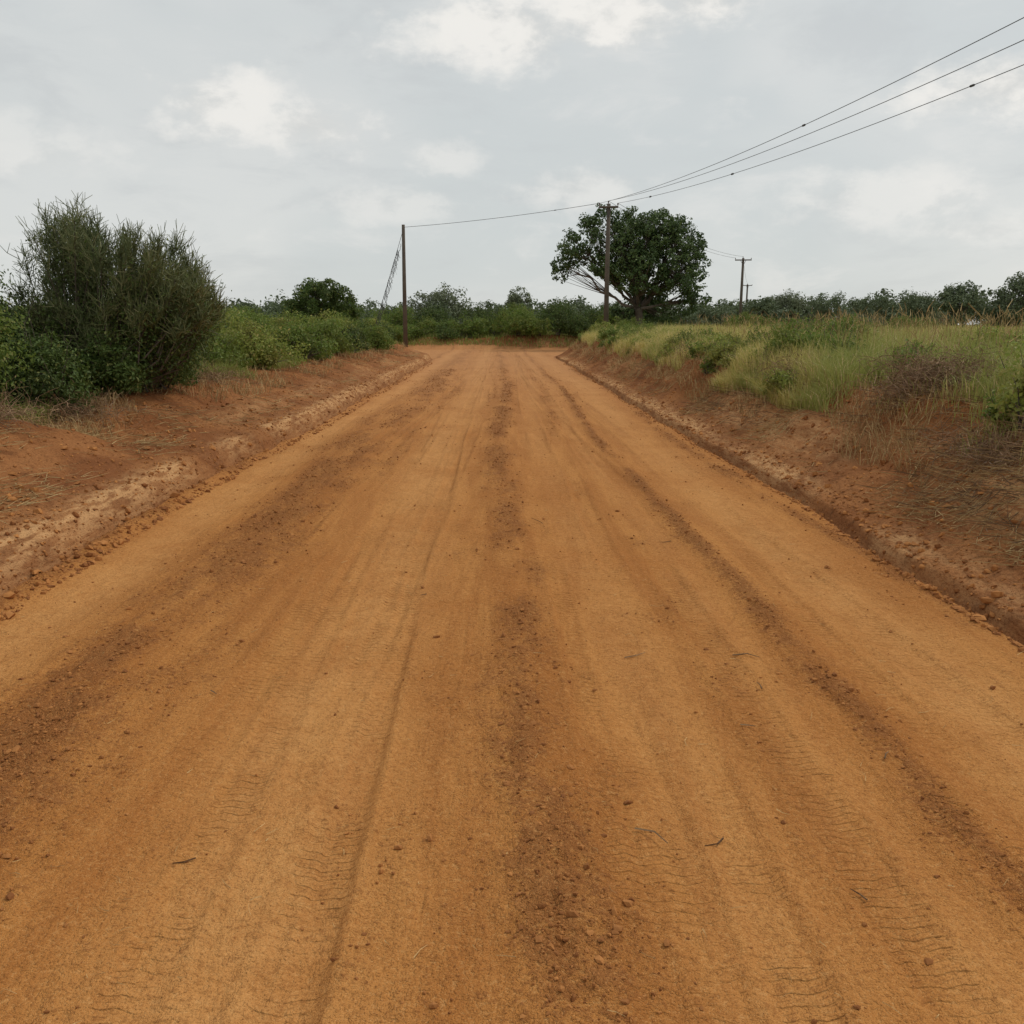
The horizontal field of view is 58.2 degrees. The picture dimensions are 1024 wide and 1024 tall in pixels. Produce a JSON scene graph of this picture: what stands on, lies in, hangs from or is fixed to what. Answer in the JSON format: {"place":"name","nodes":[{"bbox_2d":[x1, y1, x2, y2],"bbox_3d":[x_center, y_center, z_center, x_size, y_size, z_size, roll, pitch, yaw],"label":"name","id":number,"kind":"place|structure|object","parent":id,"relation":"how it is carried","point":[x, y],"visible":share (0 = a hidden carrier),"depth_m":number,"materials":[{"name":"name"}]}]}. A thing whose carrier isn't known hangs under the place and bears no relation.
{"place":"outdoors","nodes":[
{"label":"outdoors","id":0,"kind":"place"},
{"bbox_2d":[0,345,1023,1023],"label":"dirt road","id":1,"kind":"structure","parent":0,"point":[848,825],"depth_m":3.57,"materials":[{"name":"brown soil"}]},
{"bbox_2d":[0,428,1023,1023],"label":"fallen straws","id":2,"kind":"object","parent":1,"relation":"on","point":[528,790],"visible":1,"depth_m":3.09,"materials":[{"name":"brown plant"}]},
{"bbox_2d":[174,518,888,900],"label":"fallen twigs","id":3,"kind":"object","parent":1,"relation":"on","point":[636,828],"visible":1,"depth_m":2.99,"materials":[{"name":"brown wood"}]},
{"bbox_2d":[0,325,1023,644],"bbox_3d":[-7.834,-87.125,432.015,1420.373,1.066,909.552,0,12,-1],"label":"ground","id":4,"kind":"structure","parent":0,"point":[46,457],"depth_m":8.92,"materials":[{"name":"soil"}]},
{"bbox_2d":[0,298,35,399],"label":"leafy shrub","id":5,"kind":"object","parent":4,"relation":"on","point":[3,347],"visible":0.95,"depth_m":9.75,"materials":[{"name":"green plant"}]},
{"bbox_2d":[0,265,61,349],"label":"leafy shrub","id":6,"kind":"object","parent":4,"relation":"on","point":[20,312],"visible":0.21,"depth_m":10.99,"materials":[{"name":"green plant"}]},
{"bbox_2d":[0,376,96,432],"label":"dry brush","id":7,"kind":"object","parent":4,"relation":"on","point":[10,412],"visible":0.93,"depth_m":8.63,"materials":[{"name":"brown plant"}]},
{"bbox_2d":[0,312,101,414],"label":"leafy shrub","id":8,"kind":"object","parent":4,"relation":"on","point":[52,361],"visible":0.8,"depth_m":10.31,"materials":[{"name":"green plant"}]},
{"bbox_2d":[1,371,159,430],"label":"dry brush","id":9,"kind":"object","parent":4,"relation":"on","point":[67,409],"visible":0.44,"depth_m":10.34,"materials":[{"name":"brown plant"}]},
{"bbox_2d":[63,327,158,394],"bbox_3d":[-5.230,-1.906,11.618,1.379,0.842,1.121,0,12,-1],"label":"leafy shrub","id":10,"kind":"object","parent":4,"relation":"on","point":[124,372],"visible":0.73,"depth_m":11.36,"materials":[{"name":"green plant"}]},
{"bbox_2d":[0,190,237,394],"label":"euphorbia shrub","id":11,"kind":"object","parent":4,"relation":"on","point":[170,316],"visible":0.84,"depth_m":11.57,"materials":[{"name":"green plant"}]},
{"bbox_2d":[87,346,210,388],"bbox_3d":[-5.092,-2.312,12.722,1.880,1.224,1.077,-7,14,-32],"label":"leafy shrub","id":12,"kind":"object","parent":4,"relation":"on","point":[192,375],"visible":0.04,"depth_m":12.99,"materials":[{"name":"green plant"}]},
{"bbox_2d":[186,350,253,390],"bbox_3d":[-5.038,-2.314,14.806,1.649,0.607,3.259,0,12,-1],"label":"dry brush","id":13,"kind":"object","parent":4,"relation":"on","point":[213,375],"visible":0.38,"depth_m":14.88,"materials":[{"name":"brown plant"}]},
{"bbox_2d":[193,326,258,369],"bbox_3d":[-5.642,-3.059,16.980,1.548,1.046,2.364,0,12,-1],"label":"leafy shrub","id":14,"kind":"object","parent":4,"relation":"on","point":[221,349],"visible":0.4,"depth_m":17.15,"materials":[{"name":"green plant"}]},
{"bbox_2d":[217,304,251,330],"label":"leafy shrub","id":15,"kind":"object","parent":4,"relation":"on","point":[231,315],"visible":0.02,"depth_m":25.61,"materials":[{"name":"green plant"}]},
{"bbox_2d":[208,307,267,342],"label":"leafy shrub","id":16,"kind":"object","parent":4,"relation":"on","point":[228,322],"visible":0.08,"depth_m":21.99,"materials":[{"name":"green plant"}]},
{"bbox_2d":[231,301,271,319],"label":"tree","id":17,"kind":"object","parent":4,"relation":"on","point":[253,306],"visible":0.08,"depth_m":67.95,"materials":[{"name":"green plant"}]},
{"bbox_2d":[226,304,294,332],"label":"leafy shrub","id":18,"kind":"object","parent":4,"relation":"on","point":[256,317],"visible":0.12,"depth_m":35.10,"materials":[{"name":"green plant"}]},
{"bbox_2d":[220,318,310,368],"bbox_3d":[-5.485,-3.636,19.918,1.561,1.106,1.887,8,14,34],"label":"leafy shrub","id":19,"kind":"object","parent":4,"relation":"on","point":[257,346],"visible":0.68,"depth_m":19.59,"materials":[{"name":"green plant"}]},
{"bbox_2d":[269,317,339,358],"bbox_3d":[-5.222,-4.351,23.113,1.795,1.061,1.490,0,12,-1],"label":"leafy shrub","id":20,"kind":"object","parent":4,"relation":"on","point":[320,349],"visible":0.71,"depth_m":23.01,"materials":[{"name":"green plant"}]},
{"bbox_2d":[263,306,356,337],"bbox_3d":[-7.331,-6.402,32.053,3.563,1.479,2.299,5,13,23],"label":"leafy shrub","id":21,"kind":"object","parent":4,"relation":"on","point":[310,320],"visible":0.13,"depth_m":31.66,"materials":[{"name":"green plant"}]},
{"bbox_2d":[279,277,364,324],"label":"tree","id":22,"kind":"object","parent":4,"relation":"on","point":[331,298],"visible":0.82,"depth_m":43.07,"materials":[{"name":"green plant"}]},
{"bbox_2d":[287,307,364,331],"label":"leafy shrub","id":23,"kind":"object","parent":4,"relation":"on","point":[346,319],"visible":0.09,"depth_m":38.77,"materials":[{"name":"green plant"}]},
{"bbox_2d":[297,317,364,352],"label":"leafy shrub","id":24,"kind":"object","parent":4,"relation":"on","point":[329,329],"visible":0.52,"depth_m":26.88,"materials":[{"name":"green plant"}]},
{"bbox_2d":[337,324,370,352],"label":"leafy shrub","id":25,"kind":"object","parent":4,"relation":"on","point":[352,331],"visible":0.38,"depth_m":31.14,"materials":[{"name":"green plant"}]},
{"bbox_2d":[356,320,395,349],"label":"leafy shrub","id":26,"kind":"object","parent":4,"relation":"on","point":[378,338],"visible":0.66,"depth_m":35.02,"materials":[{"name":"green plant"}]},
{"bbox_2d":[356,315,397,343],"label":"leafy shrub","id":27,"kind":"object","parent":4,"relation":"on","point":[362,326],"visible":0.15,"depth_m":39.94,"materials":[{"name":"green plant"}]},
{"bbox_2d":[361,317,397,329],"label":"roadside bush","id":28,"kind":"object","parent":4,"relation":"on","point":[372,320],"visible":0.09,"depth_m":60.00,"materials":[{"name":"green plant"}]},
{"bbox_2d":[358,303,420,327],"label":"roadside bush","id":29,"kind":"object","parent":4,"relation":"on","point":[394,318],"visible":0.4,"depth_m":66.11,"materials":[{"name":"green plant"}]},
{"bbox_2d":[386,325,410,341],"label":"roadside bush","id":30,"kind":"object","parent":4,"relation":"on","point":[399,336],"visible":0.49,"depth_m":60.06,"materials":[{"name":"green plant"}]},
{"bbox_2d":[402,225,407,346],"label":"utility pole","id":31,"kind":"object","parent":4,"relation":"on","point":[405,337],"visible":0.79,"depth_m":56.25,"materials":[{"name":"brown wood"}]},
{"bbox_2d":[376,235,401,323],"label":"guy wire","id":32,"kind":"object","parent":31,"relation":"attached to","point":[393,270],"visible":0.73,"depth_m":56.24,"materials":[{"name":"metal"}]},
{"bbox_2d":[394,315,444,337],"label":"roadside bush","id":33,"kind":"object","parent":4,"relation":"on","point":[414,331],"visible":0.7,"depth_m":61.78,"materials":[{"name":"green plant"}]},
{"bbox_2d":[410,304,457,332],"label":"roadside bush","id":34,"kind":"object","parent":4,"relation":"on","point":[438,317],"visible":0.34,"depth_m":66.39,"materials":[{"name":"green plant"}]},
{"bbox_2d":[407,281,472,322],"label":"tree","id":35,"kind":"object","parent":4,"relation":"on","point":[456,307],"visible":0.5,"depth_m":74.05,"materials":[{"name":"green plant"}]},
{"bbox_2d":[432,322,458,339],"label":"roadside bush","id":36,"kind":"object","parent":4,"relation":"on","point":[443,333],"visible":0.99,"depth_m":60.95,"materials":[{"name":"green plant"}]},
{"bbox_2d":[445,313,488,337],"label":"roadside bush","id":37,"kind":"object","parent":4,"relation":"on","point":[476,328],"visible":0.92,"depth_m":62.02,"materials":[{"name":"green plant"}]},
{"bbox_2d":[459,301,515,330],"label":"roadside bush","id":38,"kind":"object","parent":4,"relation":"on","point":[482,312],"visible":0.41,"depth_m":67.22,"materials":[{"name":"green plant"}]},
{"bbox_2d":[246,298,736,327],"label":"background bushes","id":39,"kind":"object","parent":4,"relation":"on","point":[687,318],"visible":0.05,"depth_m":73.80,"materials":[{"name":"green plant"}]},
{"bbox_2d":[397,330,586,347],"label":"verge grass","id":40,"kind":"structure","parent":4,"relation":"on","point":[480,336],"depth_m":60.94,"materials":[{"name":"green plant"}]},
{"bbox_2d":[479,315,518,336],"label":"roadside bush","id":41,"kind":"object","parent":4,"relation":"on","point":[493,331],"visible":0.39,"depth_m":62.75,"materials":[{"name":"green plant"}]},
{"bbox_2d":[7,337,992,485],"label":"dry grass","id":42,"kind":"structure","parent":4,"relation":"on","point":[612,364],"depth_m":10.62,"materials":[{"name":"plant"}]},
{"bbox_2d":[0,328,1022,423],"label":"roadside weeds","id":43,"kind":"object","parent":4,"relation":"on","point":[715,356],"visible":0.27,"depth_m":16.16,"materials":[{"name":"green plant"}]},
{"bbox_2d":[0,362,1023,1023],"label":"dirt crumbs","id":44,"kind":"object","parent":4,"relation":"on","point":[572,912],"visible":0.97,"depth_m":3.86,"materials":[{"name":"soil"}]},
{"bbox_2d":[0,349,1023,652],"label":"bank clods","id":45,"kind":"object","parent":4,"relation":"on","point":[978,617],"visible":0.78,"depth_m":7.94,"materials":[{"name":"soil"}]},
{"bbox_2d":[0,326,1023,424],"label":"roadside grass","id":46,"kind":"structure","parent":4,"relation":"on","point":[219,364],"depth_m":11.32,"materials":[{"name":"green plant"}]},
{"bbox_2d":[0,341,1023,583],"bbox_3d":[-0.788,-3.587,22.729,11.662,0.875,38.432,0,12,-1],"label":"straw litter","id":47,"kind":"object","parent":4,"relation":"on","point":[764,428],"visible":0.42,"depth_m":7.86,"materials":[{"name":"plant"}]},
{"bbox_2d":[1,287,1023,326],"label":"distant trees","id":48,"kind":"object","parent":4,"relation":"on","point":[776,310],"visible":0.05,"depth_m":112.63,"materials":[{"name":"green plant"}]},
{"bbox_2d":[490,307,538,334],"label":"roadside bush","id":49,"kind":"object","parent":4,"relation":"on","point":[514,327],"visible":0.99,"depth_m":60.99,"materials":[{"name":"green plant"}]},
{"bbox_2d":[492,301,540,329],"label":"roadside bush","id":50,"kind":"object","parent":4,"relation":"on","point":[517,307],"visible":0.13,"depth_m":65.67,"materials":[{"name":"green plant"}]},
{"bbox_2d":[504,286,531,308],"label":"tree","id":51,"kind":"object","parent":4,"relation":"on","point":[515,298],"visible":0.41,"depth_m":88.96,"materials":[{"name":"green plant"}]},
{"bbox_2d":[524,317,553,335],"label":"roadside bush","id":52,"kind":"object","parent":4,"relation":"on","point":[539,328],"visible":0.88,"depth_m":60.55,"materials":[{"name":"green plant"}]},
{"bbox_2d":[547,309,570,334],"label":"roadside bush","id":53,"kind":"object","parent":4,"relation":"on","point":[559,323],"visible":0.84,"depth_m":61.44,"materials":[{"name":"green plant"}]},
{"bbox_2d":[534,296,585,331],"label":"roadside bush","id":54,"kind":"object","parent":4,"relation":"on","point":[550,309],"visible":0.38,"depth_m":67.78,"materials":[{"name":"green plant"}]},
{"bbox_2d":[564,310,593,335],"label":"roadside bush","id":55,"kind":"object","parent":4,"relation":"on","point":[578,325],"visible":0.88,"depth_m":60.94,"materials":[{"name":"green plant"}]},
{"bbox_2d":[587,320,612,332],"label":"field shrub","id":56,"kind":"object","parent":4,"relation":"on","point":[595,327],"visible":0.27,"depth_m":46.83,"materials":[{"name":"green plant"}]},
{"bbox_2d":[589,310,616,330],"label":"roadside bush","id":57,"kind":"object","parent":4,"relation":"on","point":[611,321],"visible":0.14,"depth_m":59.60,"materials":[{"name":"green plant"}]},
{"bbox_2d":[579,302,633,324],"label":"roadside bush","id":58,"kind":"object","parent":4,"relation":"on","point":[591,315],"visible":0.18,"depth_m":65.92,"materials":[{"name":"green plant"}]},
{"bbox_2d":[599,201,618,325],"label":"utility pole","id":59,"kind":"object","parent":4,"relation":"on","point":[609,207],"visible":0.96,"depth_m":48.34,"materials":[{"name":"brown wood"}]},
{"bbox_2d":[410,203,598,226],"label":"power line","id":60,"kind":"object","parent":59,"relation":"attached to","point":[508,216],"visible":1,"depth_m":51.03,"materials":[{"name":"metal"}]},
{"bbox_2d":[609,201,746,281],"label":"power line","id":61,"kind":"object","parent":59,"relation":"attached to","point":[659,230],"visible":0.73,"depth_m":54.55,"materials":[{"name":"metal"}]},
{"bbox_2d":[602,17,1023,202],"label":"power line","id":62,"kind":"object","parent":59,"relation":"attached to","point":[972,85],"visible":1,"depth_m":23.40,"materials":[{"name":"metal"}]},
{"bbox_2d":[596,323,631,340],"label":"field shrub","id":63,"kind":"object","parent":4,"relation":"on","point":[609,332],"visible":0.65,"depth_m":37.11,"materials":[{"name":"green plant"}]},
{"bbox_2d":[609,316,647,328],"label":"field shrub","id":64,"kind":"object","parent":4,"relation":"on","point":[621,322],"visible":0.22,"depth_m":52.36,"materials":[{"name":"green plant"}]},
{"bbox_2d":[549,202,711,325],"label":"broadleaf tree","id":65,"kind":"object","parent":4,"relation":"on","point":[640,257],"visible":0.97,"depth_m":57.47,"materials":[{"name":"green plant"}]},
{"bbox_2d":[618,324,656,338],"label":"field shrub","id":66,"kind":"object","parent":4,"relation":"on","point":[633,331],"visible":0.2,"depth_m":32.29,"materials":[{"name":"green plant"}]},
{"bbox_2d":[622,321,655,328],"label":"field shrub","id":67,"kind":"object","parent":4,"relation":"on","point":[646,325],"visible":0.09,"depth_m":42.16,"materials":[{"name":"green plant"}]},
{"bbox_2d":[630,305,678,326],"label":"roadside bush","id":68,"kind":"object","parent":4,"relation":"on","point":[649,320],"visible":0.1,"depth_m":63.67,"materials":[{"name":"green plant"}]},
{"bbox_2d":[630,327,679,344],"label":"field shrub","id":69,"kind":"object","parent":4,"relation":"on","point":[643,334],"visible":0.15,"depth_m":28.42,"materials":[{"name":"green plant"}]},
{"bbox_2d":[662,337,712,362],"bbox_3d":[4.030,-3.572,20.123,1.675,0.660,4.526,0,12,-1],"label":"dry brush","id":70,"kind":"object","parent":4,"relation":"on","point":[683,348],"visible":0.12,"depth_m":19.99,"materials":[{"name":"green plant"}]},
{"bbox_2d":[674,322,725,340],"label":"field shrub","id":71,"kind":"object","parent":4,"relation":"on","point":[711,332],"visible":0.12,"depth_m":23.17,"materials":[{"name":"green plant"}]},
{"bbox_2d":[692,331,742,357],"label":"field shrub","id":72,"kind":"object","parent":4,"relation":"on","point":[702,350],"visible":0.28,"depth_m":18.45,"materials":[{"name":"green plant"}]},
{"bbox_2d":[735,258,751,316],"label":"utility pole","id":73,"kind":"object","parent":4,"relation":"on","point":[741,287],"visible":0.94,"depth_m":85.63,"materials":[{"name":"brown wood"}]},
{"bbox_2d":[743,283,751,301],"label":"utility pole","id":74,"kind":"object","parent":4,"relation":"on","point":[747,285],"visible":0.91,"depth_m":141.48,"materials":[{"name":"brown wood"}]},
{"bbox_2d":[723,308,785,327],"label":"field shrub","id":75,"kind":"object","parent":4,"relation":"on","point":[737,320],"visible":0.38,"depth_m":58.74,"materials":[{"name":"green plant"}]},
{"bbox_2d":[747,296,776,324],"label":"tree","id":76,"kind":"object","parent":4,"relation":"on","point":[764,305],"visible":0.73,"depth_m":97.70,"materials":[{"name":"green plant"}]},
{"bbox_2d":[740,320,816,346],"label":"field shrub","id":77,"kind":"object","parent":4,"relation":"on","point":[757,335],"visible":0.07,"depth_m":18.57,"materials":[{"name":"green plant"}]},
{"bbox_2d":[742,341,831,382],"bbox_3d":[4.112,-2.233,13.477,1.418,0.676,3.370,0,12,-1],"label":"dry brush","id":78,"kind":"object","parent":4,"relation":"on","point":[782,366],"visible":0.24,"depth_m":13.14,"materials":[{"name":"green plant"}]},
{"bbox_2d":[770,288,807,318],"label":"tree","id":79,"kind":"object","parent":4,"relation":"on","point":[794,303],"visible":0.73,"depth_m":111.37,"materials":[{"name":"green plant"}]},
{"bbox_2d":[565,319,1023,464],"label":"field grass","id":80,"kind":"structure","parent":4,"relation":"on","point":[842,369],"depth_m":12.57,"materials":[{"name":"green plant"}]},
{"bbox_2d":[769,317,831,332],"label":"field shrub","id":81,"kind":"object","parent":4,"relation":"on","point":[801,323],"visible":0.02,"depth_m":29.31,"materials":[{"name":"green plant"}]},
{"bbox_2d":[764,317,861,356],"bbox_3d":[4.731,-2.596,14.238,1.561,0.871,1.304,0,12,-1],"label":"field shrub","id":82,"kind":"object","parent":4,"relation":"on","point":[786,338],"visible":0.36,"depth_m":14.22,"materials":[{"name":"green plant"}]},
{"bbox_2d":[798,315,835,331],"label":"field shrub","id":83,"kind":"object","parent":4,"relation":"on","point":[818,322],"visible":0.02,"depth_m":21.53,"materials":[{"name":"green plant"}]},
{"bbox_2d":[803,290,845,324],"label":"tree","id":84,"kind":"object","parent":4,"relation":"on","point":[823,305],"visible":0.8,"depth_m":102.47,"materials":[{"name":"green plant"}]},
{"bbox_2d":[771,312,878,345],"bbox_3d":[5.315,-2.986,15.834,1.835,0.920,1.390,0,12,-1],"label":"field shrub","id":85,"kind":"object","parent":4,"relation":"on","point":[851,321],"visible":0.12,"depth_m":15.48,"materials":[{"name":"green plant"}]},
{"bbox_2d":[679,299,1023,366],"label":"seed stems","id":86,"kind":"object","parent":4,"relation":"on","point":[901,321],"visible":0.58,"depth_m":15.53,"materials":[{"name":"plant"}]},
{"bbox_2d":[833,312,882,328],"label":"field shrub","id":87,"kind":"object","parent":4,"relation":"on","point":[860,321],"visible":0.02,"depth_m":37.15,"materials":[{"name":"green plant"}]},
{"bbox_2d":[850,310,886,326],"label":"field shrub","id":88,"kind":"object","parent":4,"relation":"on","point":[880,319],"visible":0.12,"depth_m":64.26,"materials":[{"name":"green plant"}]},
{"bbox_2d":[846,293,893,324],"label":"tree","id":89,"kind":"object","parent":4,"relation":"on","point":[880,304],"visible":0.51,"depth_m":95.49,"materials":[{"name":"green plant"}]},
{"bbox_2d":[885,314,943,331],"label":"field shrub","id":90,"kind":"object","parent":4,"relation":"on","point":[908,322],"visible":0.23,"depth_m":44.31,"materials":[{"name":"green plant"}]},
{"bbox_2d":[893,290,942,323],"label":"tree","id":91,"kind":"object","parent":4,"relation":"on","point":[916,304],"visible":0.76,"depth_m":91.76,"materials":[{"name":"green plant"}]},
{"bbox_2d":[835,319,1018,418],"bbox_3d":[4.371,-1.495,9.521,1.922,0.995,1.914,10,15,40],"label":"dry brush","id":92,"kind":"object","parent":4,"relation":"on","point":[920,375],"visible":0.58,"depth_m":9.44,"materials":[{"name":"brown plant"}]},
{"bbox_2d":[901,404,1023,482],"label":"dry brush","id":93,"kind":"object","parent":4,"relation":"on","point":[994,446],"visible":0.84,"depth_m":7.13,"materials":[{"name":"brown plant"}]},
{"bbox_2d":[931,280,997,327],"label":"tree","id":94,"kind":"object","parent":4,"relation":"on","point":[969,296],"visible":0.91,"depth_m":78.12,"materials":[{"name":"green plant"}]},
{"bbox_2d":[971,320,1023,349],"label":"field shrub","id":95,"kind":"object","parent":4,"relation":"on","point":[994,334],"visible":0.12,"depth_m":12.58,"materials":[{"name":"green plant"}]},
{"bbox_2d":[976,271,1023,328],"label":"tree","id":96,"kind":"object","parent":4,"relation":"on","point":[1017,304],"visible":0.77,"depth_m":78.53,"materials":[{"name":"green plant"}]},
{"bbox_2d":[989,349,1023,430],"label":"field shrub","id":97,"kind":"object","parent":4,"relation":"on","point":[1018,386],"visible":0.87,"depth_m":7.29,"materials":[{"name":"green plant"}]},
{"bbox_2d":[996,335,1023,380],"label":"field shrub","id":98,"kind":"object","parent":4,"relation":"on","point":[1018,348],"visible":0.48,"depth_m":8.16,"materials":[{"name":"green plant"}]},
{"bbox_2d":[0,0,1023,324],"label":"sky","id":99,"kind":"structure","parent":0,"point":[295,141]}
]}

